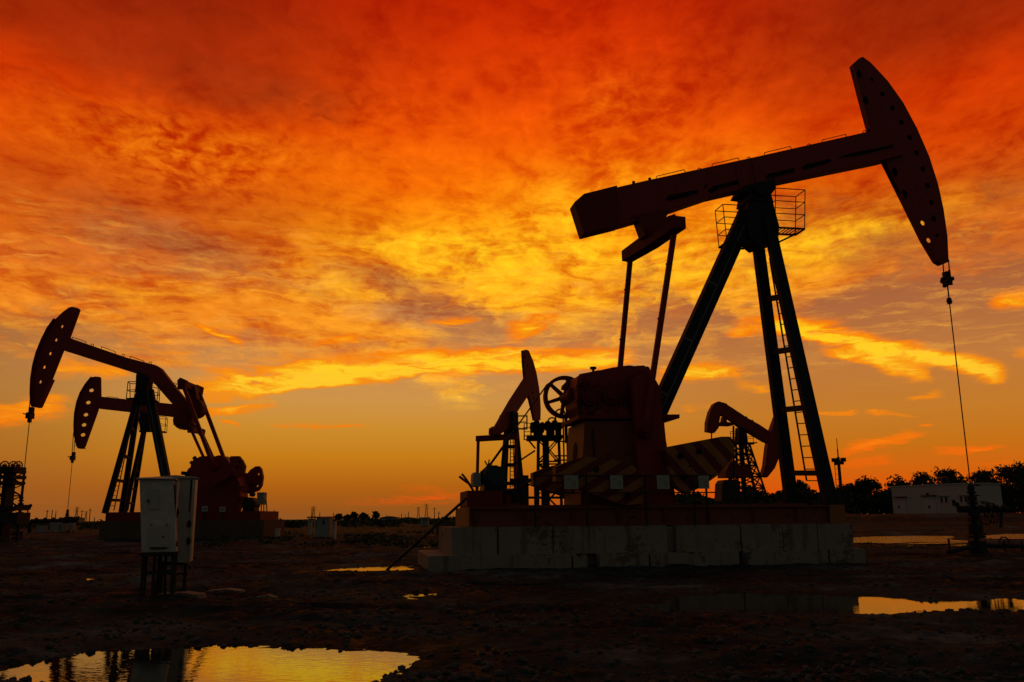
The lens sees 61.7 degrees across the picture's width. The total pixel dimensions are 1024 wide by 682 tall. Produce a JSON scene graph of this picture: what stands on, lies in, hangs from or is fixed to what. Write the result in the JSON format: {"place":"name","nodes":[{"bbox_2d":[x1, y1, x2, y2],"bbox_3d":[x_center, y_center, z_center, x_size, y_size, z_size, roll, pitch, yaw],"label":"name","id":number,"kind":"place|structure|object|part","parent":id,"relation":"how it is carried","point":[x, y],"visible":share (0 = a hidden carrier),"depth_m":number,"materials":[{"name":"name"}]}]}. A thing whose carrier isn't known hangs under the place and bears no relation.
{"place":"outdoors","nodes":[
{"label":"outdoors","id":0,"kind":"place"},
{"bbox_2d":[0,513,1023,681],"bbox_3d":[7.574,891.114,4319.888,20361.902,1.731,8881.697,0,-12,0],"label":"ground","id":1,"kind":"structure","parent":0,"point":[576,582],"depth_m":12.32,"materials":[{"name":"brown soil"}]},
{"bbox_2d":[0,461,30,541],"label":"pumping tower","id":2,"kind":"structure","parent":1,"relation":"on","point":[8,483],"depth_m":45.03,"materials":[{"name":"metal"}]},
{"bbox_2d":[11,497,31,538],"bbox_3d":[-28.515,10.135,49.012,1.970,2.514,0.648,0,-12,0],"label":"wellhead","id":3,"kind":"object","parent":1,"relation":"on","point":[13,536],"visible":0.42,"depth_m":48.81,"materials":[{"name":"metal"}]},
{"bbox_2d":[37,525,48,531],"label":"meter box","id":4,"kind":"object","parent":1,"relation":"on","point":[42,528],"visible":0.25,"depth_m":69.25,"materials":[{"name":"grey paint"}]},
{"bbox_2d":[27,509,79,532],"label":"wellhead","id":5,"kind":"object","parent":1,"relation":"on","point":[67,519],"visible":0.71,"depth_m":70.38,"materials":[{"name":"metal"}]},
{"bbox_2d":[50,522,62,531],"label":"meter box","id":6,"kind":"object","parent":1,"relation":"on","point":[55,526],"visible":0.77,"depth_m":69.28,"materials":[{"name":"grey paint"}]},
{"bbox_2d":[61,523,67,531],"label":"meter box","id":7,"kind":"object","parent":1,"relation":"on","point":[63,527],"visible":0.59,"depth_m":69.30,"materials":[{"name":"grey paint"}]},
{"bbox_2d":[67,523,75,532],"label":"meter box","id":8,"kind":"object","parent":1,"relation":"on","point":[71,526],"visible":0.86,"depth_m":69.29,"materials":[{"name":"grey paint"}]},
{"bbox_2d":[62,517,84,521],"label":"shed","id":9,"kind":"structure","parent":1,"relation":"on","point":[81,519],"depth_m":299.48,"materials":[{"name":"grey paint"}]},
{"bbox_2d":[68,376,213,511],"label":"pumpjack","id":10,"kind":"object","parent":1,"relation":"on","point":[96,399],"visible":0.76,"depth_m":72.07,"materials":[{"name":"metal"}]},
{"bbox_2d":[23,307,284,538],"bbox_3d":[-21.139,4.862,50.086,15.072,14.206,4.400,0,-12,0],"label":"pumpjack","id":11,"kind":"object","parent":1,"relation":"on","point":[230,483],"visible":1,"depth_m":49.41,"materials":[{"name":"metal"}]},
{"bbox_2d":[202,506,207,519],"bbox_3d":[-16.924,9.466,47.158,0.320,0.750,0.063,0,-12,0],"label":"notice board","id":12,"kind":"object","parent":11,"relation":"on","point":[204,509],"visible":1,"depth_m":47.17,"materials":[{"name":"metal"}]},
{"bbox_2d":[219,506,225,519],"bbox_3d":[-15.947,9.494,47.150,0.320,0.750,0.063,0,-12,0],"label":"notice board","id":13,"kind":"object","parent":11,"relation":"on","point":[222,509],"visible":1,"depth_m":47.16,"materials":[{"name":"metal"}]},
{"bbox_2d":[257,492,266,510],"bbox_3d":[-14.213,9.237,48.866,0.582,1.183,0.600,0,-12,0],"label":"control box","id":14,"kind":"object","parent":11,"relation":"on","point":[261,498],"visible":0.85,"depth_m":48.67,"materials":[{"name":"grey paint"}]},
{"bbox_2d":[136,476,179,597],"bbox_3d":[-5.560,3.121,13.398,0.682,1.981,0.590,3,-12,-17],"label":"electrical cabinet","id":15,"kind":"object","parent":1,"relation":"on","point":[159,500],"visible":0.94,"depth_m":13.24,"materials":[{"name":"grey metal"}]},
{"bbox_3d":[-5.303,2.761,13.548,0.119,1.056,0.466,3,-12,-17],"label":"side door","id":16,"kind":"part","parent":15,"relation":"part of","materials":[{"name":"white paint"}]},
{"bbox_2d":[158,475,199,593],"bbox_3d":[-5.601,3.258,14.158,0.672,2.035,0.550,3,-12,-15],"label":"electrical cabinet","id":17,"kind":"object","parent":1,"relation":"on","point":[187,502],"visible":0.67,"depth_m":14.05,"materials":[{"name":"grey metal"}]},
{"bbox_2d":[161,591,206,598],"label":"stone slab","id":18,"kind":"structure","parent":1,"relation":"on","point":[200,595],"depth_m":13.54,"materials":[{"name":"stone"}]},
{"bbox_2d":[0,644,418,681],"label":"puddle water","id":19,"kind":"structure","parent":1,"relation":"on","point":[231,663],"depth_m":7.71,"materials":[{"name":"yellow liquid"}]},
{"bbox_2d":[206,588,245,592],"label":"stone slab","id":20,"kind":"structure","parent":1,"relation":"on","point":[223,590],"depth_m":14.75,"materials":[{"name":"concrete"}]},
{"bbox_2d":[11,516,455,529],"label":"scrub","id":21,"kind":"object","parent":1,"relation":"on","point":[354,522],"visible":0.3,"depth_m":95.92,"materials":[{"name":"green plant"}]},
{"bbox_2d":[256,594,277,598],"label":"stone slab","id":22,"kind":"structure","parent":1,"relation":"on","point":[269,596],"depth_m":13.99,"materials":[{"name":"stone"}]},
{"bbox_2d":[275,528,280,537],"bbox_3d":[-12.877,10.607,47.050,0.260,0.600,0.260,0,-12,0],"label":"marker post","id":23,"kind":"object","parent":1,"relation":"on","point":[277,531],"visible":0.82,"depth_m":46.97,"materials":[{"name":"white paint"}]},
{"bbox_2d":[307,516,333,538],"bbox_3d":[-10.605,10.361,47.300,1.339,1.302,0.950,0,-12,0],"label":"switch cabinet","id":24,"kind":"object","parent":1,"relation":"on","point":[324,526],"visible":0.81,"depth_m":46.97,"materials":[{"name":"grey metal"}]},
{"bbox_2d":[333,520,337,538],"bbox_3d":[-9.720,10.345,47.047,0.168,1.014,0.360,0,-12,0],"label":"utility post","id":25,"kind":"object","parent":1,"relation":"on","point":[335,529],"visible":1,"depth_m":46.91,"materials":[{"name":"white paint"}]},
{"bbox_2d":[334,513,342,520],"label":"distant tree","id":26,"kind":"object","parent":1,"relation":"on","point":[338,516],"visible":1,"depth_m":293.26,"materials":[{"name":"black plant"}]},
{"bbox_2d":[343,514,350,519],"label":"distant tree","id":27,"kind":"object","parent":1,"relation":"on","point":[347,517],"visible":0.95,"depth_m":293.16,"materials":[{"name":"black plant"}]},
{"bbox_2d":[350,511,357,519],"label":"distant tree","id":28,"kind":"object","parent":1,"relation":"on","point":[354,515],"visible":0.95,"depth_m":293.52,"materials":[{"name":"black plant"}]},
{"bbox_2d":[358,512,368,519],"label":"distant tree","id":29,"kind":"object","parent":1,"relation":"on","point":[362,515],"visible":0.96,"depth_m":293.46,"materials":[{"name":"black plant"}]},
{"bbox_2d":[323,565,412,570],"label":"puddle water","id":30,"kind":"structure","parent":1,"relation":"on","point":[395,567],"depth_m":21.67,"materials":[{"name":"orange liquid"}]},
{"bbox_2d":[371,511,379,518],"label":"distant tree","id":31,"kind":"object","parent":1,"relation":"on","point":[375,514],"visible":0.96,"depth_m":293.56,"materials":[{"name":"black plant"}]},
{"bbox_2d":[379,516,399,519],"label":"shed","id":32,"kind":"structure","parent":1,"relation":"on","point":[387,517],"depth_m":323.21,"materials":[{"name":"grey paint"}]},
{"bbox_2d":[400,517,418,519],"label":"shed","id":33,"kind":"structure","parent":1,"relation":"on","point":[408,518],"depth_m":332.99,"materials":[{"name":"grey paint"}]},
{"bbox_2d":[401,546,436,547],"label":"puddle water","id":34,"kind":"structure","parent":1,"relation":"on","point":[416,547],"depth_m":35.22,"materials":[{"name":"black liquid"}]},
{"bbox_2d":[403,593,437,598],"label":"puddle water","id":35,"kind":"structure","parent":1,"relation":"on","point":[416,594],"depth_m":14.68,"materials":[{"name":"orange liquid"}]},
{"bbox_2d":[419,517,430,525],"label":"switch cabinet","id":36,"kind":"object","parent":1,"relation":"on","point":[424,522],"visible":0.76,"depth_m":86.10,"materials":[{"name":"grey metal"}]},
{"bbox_2d":[385,497,466,569],"bbox_3d":[-2.122,4.796,21.242,2.068,1.804,0.070,-2,-12,7],"label":"leaning pipe","id":37,"kind":"object","parent":1,"relation":"on","point":[426,533],"visible":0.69,"depth_m":21.22,"materials":[{"name":"metal"}]},
{"bbox_2d":[436,350,540,533],"bbox_3d":[-0.474,6.524,59.125,3.803,13.257,11.326,-7,-13,27],"label":"pumpjack","id":38,"kind":"object","parent":1,"relation":"on","point":[507,422],"visible":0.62,"depth_m":59.90,"materials":[{"name":"red paint"}]},
{"bbox_2d":[510,409,567,504],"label":"pumping tower","id":39,"kind":"structure","parent":1,"relation":"on","point":[537,428],"depth_m":44.81,"materials":[{"name":"metal"}]},
{"bbox_2d":[418,523,867,571],"bbox_3d":[3.198,5.583,22.592,11.068,1.435,3.914,2,-12,-10],"label":"concrete foundation","id":40,"kind":"object","parent":1,"relation":"on","point":[534,547],"visible":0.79,"depth_m":20.94,"materials":[{"name":"grey concrete"}]},
{"bbox_2d":[455,57,970,526],"bbox_3d":[5.905,-2.053,24.697,15.017,14.326,3.442,2,-12,-10],"label":"pumpjack","id":41,"kind":"object","parent":40,"relation":"on","point":[618,416],"visible":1,"depth_m":23.90,"materials":[{"name":"orange paint"}]},
{"bbox_2d":[564,475,578,488],"bbox_3d":[1.449,3.447,20.971,0.351,0.351,0.044,2,-12,-10],"label":"notice board","id":42,"kind":"object","parent":41,"relation":"attached to","point":[570,481],"visible":1,"depth_m":20.95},
{"bbox_2d":[610,475,622,488],"bbox_3d":[2.582,3.479,21.166,0.322,0.354,0.044,2,-12,-10],"label":"notice board","id":43,"kind":"object","parent":41,"relation":"attached to","point":[616,481],"visible":1,"depth_m":21.14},
{"bbox_2d":[656,475,669,488],"bbox_3d":[3.768,3.513,21.371,0.325,0.357,0.044,2,-12,-10],"label":"notice board","id":44,"kind":"object","parent":41,"relation":"attached to","point":[663,482],"visible":1,"depth_m":21.35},
{"bbox_2d":[698,475,709,488],"bbox_3d":[4.822,3.539,21.553,0.278,0.352,0.044,2,-12,-10],"label":"notice board","id":45,"kind":"object","parent":41,"relation":"attached to","point":[703,482],"visible":1,"depth_m":21.53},
{"bbox_2d":[704,401,777,503],"bbox_3d":[16.869,9.046,61.531,5.867,9.379,3.400,1,-12,-8],"label":"pumpjack","id":46,"kind":"object","parent":1,"relation":"on","point":[728,491],"visible":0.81,"depth_m":61.50,"materials":[{"name":"red paint"}]},
{"bbox_2d":[796,479,810,503],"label":"broadleaf tree","id":47,"kind":"object","parent":1,"relation":"on","point":[800,485],"visible":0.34,"depth_m":98.17,"materials":[{"name":"black plant"}]},
{"bbox_2d":[640,592,1023,613],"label":"puddle water","id":48,"kind":"structure","parent":1,"relation":"on","point":[787,603],"depth_m":12.60,"materials":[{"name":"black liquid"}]},
{"bbox_2d":[831,438,845,502],"bbox_3d":[20.792,9.133,54.197,0.850,5.926,0.340,0,-12,0],"label":"light mast","id":49,"kind":"object","parent":1,"relation":"on","point":[838,461],"visible":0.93,"depth_m":54.32,"materials":[{"name":"metal"}]},
{"bbox_2d":[675,479,1023,513],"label":"undergrowth","id":50,"kind":"object","parent":1,"relation":"on","point":[860,507],"visible":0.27,"depth_m":94.86,"materials":[{"name":"green plant"}]},
{"bbox_2d":[837,483,861,504],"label":"broadleaf tree","id":51,"kind":"object","parent":1,"relation":"on","point":[849,487],"visible":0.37,"depth_m":97.96,"materials":[{"name":"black plant"}]},
{"bbox_2d":[854,475,882,508],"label":"broadleaf tree","id":52,"kind":"object","parent":1,"relation":"on","point":[865,486],"visible":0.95,"depth_m":96.07,"materials":[{"name":"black plant"}]},
{"bbox_2d":[872,489,892,513],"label":"broadleaf tree","id":53,"kind":"object","parent":1,"relation":"on","point":[885,498],"visible":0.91,"depth_m":93.87,"materials":[{"name":"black plant"}]},
{"bbox_2d":[883,474,909,489],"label":"broadleaf tree","id":54,"kind":"object","parent":1,"relation":"on","point":[898,482],"visible":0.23,"depth_m":102.25,"materials":[{"name":"black plant"}]},
{"bbox_2d":[853,536,967,543],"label":"puddle water","id":55,"kind":"structure","parent":1,"relation":"on","point":[905,539],"depth_m":38.58,"materials":[{"name":"orange liquid"}]},
{"bbox_2d":[909,471,935,484],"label":"broadleaf tree","id":56,"kind":"object","parent":1,"relation":"on","point":[922,478],"visible":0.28,"depth_m":102.48,"materials":[{"name":"black plant"}]},
{"bbox_2d":[910,544,966,545],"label":"puddle water","id":57,"kind":"structure","parent":1,"relation":"on","point":[943,544],"depth_m":33.39,"materials":[{"name":"orange liquid"}]},
{"bbox_2d":[890,483,1002,513],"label":"site cabin","id":58,"kind":"object","parent":1,"relation":"on","point":[924,499],"visible":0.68,"depth_m":81.63,"materials":[{"name":"white metal"}]},
{"bbox_2d":[896,496,906,513],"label":"door","id":59,"kind":"structure","parent":58,"relation":"in","point":[900,502],"depth_m":85.34,"materials":[{"name":"grey paint"}]},
{"bbox_2d":[919,495,936,513],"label":"door","id":60,"kind":"structure","parent":58,"relation":"in","point":[929,501],"depth_m":82.34,"materials":[{"name":"grey paint"}]},
{"bbox_2d":[939,495,948,502],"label":"window","id":61,"kind":"structure","parent":58,"relation":"in","point":[943,498],"depth_m":80.94,"materials":[{"name":"black glass"}]},
{"bbox_2d":[959,495,966,501],"bbox_3d":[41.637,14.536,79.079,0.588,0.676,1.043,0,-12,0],"label":"window","id":62,"kind":"structure","parent":58,"relation":"in","point":[963,498],"depth_m":79.12,"materials":[{"name":"black glass"}]},
{"bbox_2d":[931,466,966,483],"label":"broadleaf tree","id":63,"kind":"object","parent":1,"relation":"on","point":[950,474],"visible":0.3,"depth_m":102.24,"materials":[{"name":"black plant"}]},
{"bbox_2d":[951,484,1010,553],"bbox_3d":[13.498,5.139,24.549,1.816,2.037,0.568,0,-12,0],"label":"wellhead","id":64,"kind":"object","parent":1,"relation":"on","point":[975,528],"visible":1,"depth_m":24.50,"materials":[{"name":"metal"}]},
{"bbox_2d":[963,467,1004,482],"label":"broadleaf tree","id":65,"kind":"object","parent":1,"relation":"on","point":[975,477],"visible":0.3,"depth_m":101.80,"materials":[{"name":"black plant"}]},
{"bbox_2d":[946,536,1023,553],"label":"flow line","id":66,"kind":"object","parent":1,"relation":"on","point":[970,547],"visible":1,"depth_m":24.32,"materials":[{"name":"black metal"}]},
{"bbox_2d":[985,476,1008,504],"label":"broadleaf tree","id":67,"kind":"object","parent":1,"relation":"on","point":[994,480],"visible":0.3,"depth_m":90.28,"materials":[{"name":"black plant"}]},
{"bbox_2d":[986,534,1023,538],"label":"puddle water","id":68,"kind":"structure","parent":1,"relation":"on","point":[1014,536],"depth_m":42.03,"materials":[{"name":"orange liquid"}]},
{"bbox_2d":[991,460,1023,512],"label":"broadleaf tree","id":69,"kind":"object","parent":1,"relation":"on","point":[1013,475],"visible":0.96,"depth_m":90.51,"materials":[{"name":"black plant"}]},
{"bbox_2d":[0,0,1023,520],"label":"sky","id":70,"kind":"structure","parent":0,"point":[349,225],"materials":[{"name":"orange"}]},
{"bbox_2d":[941,477,948,483],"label":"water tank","id":71,"kind":"object","parent":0,"point":[944,480],"visible":0.92,"depth_m":81.65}
]}

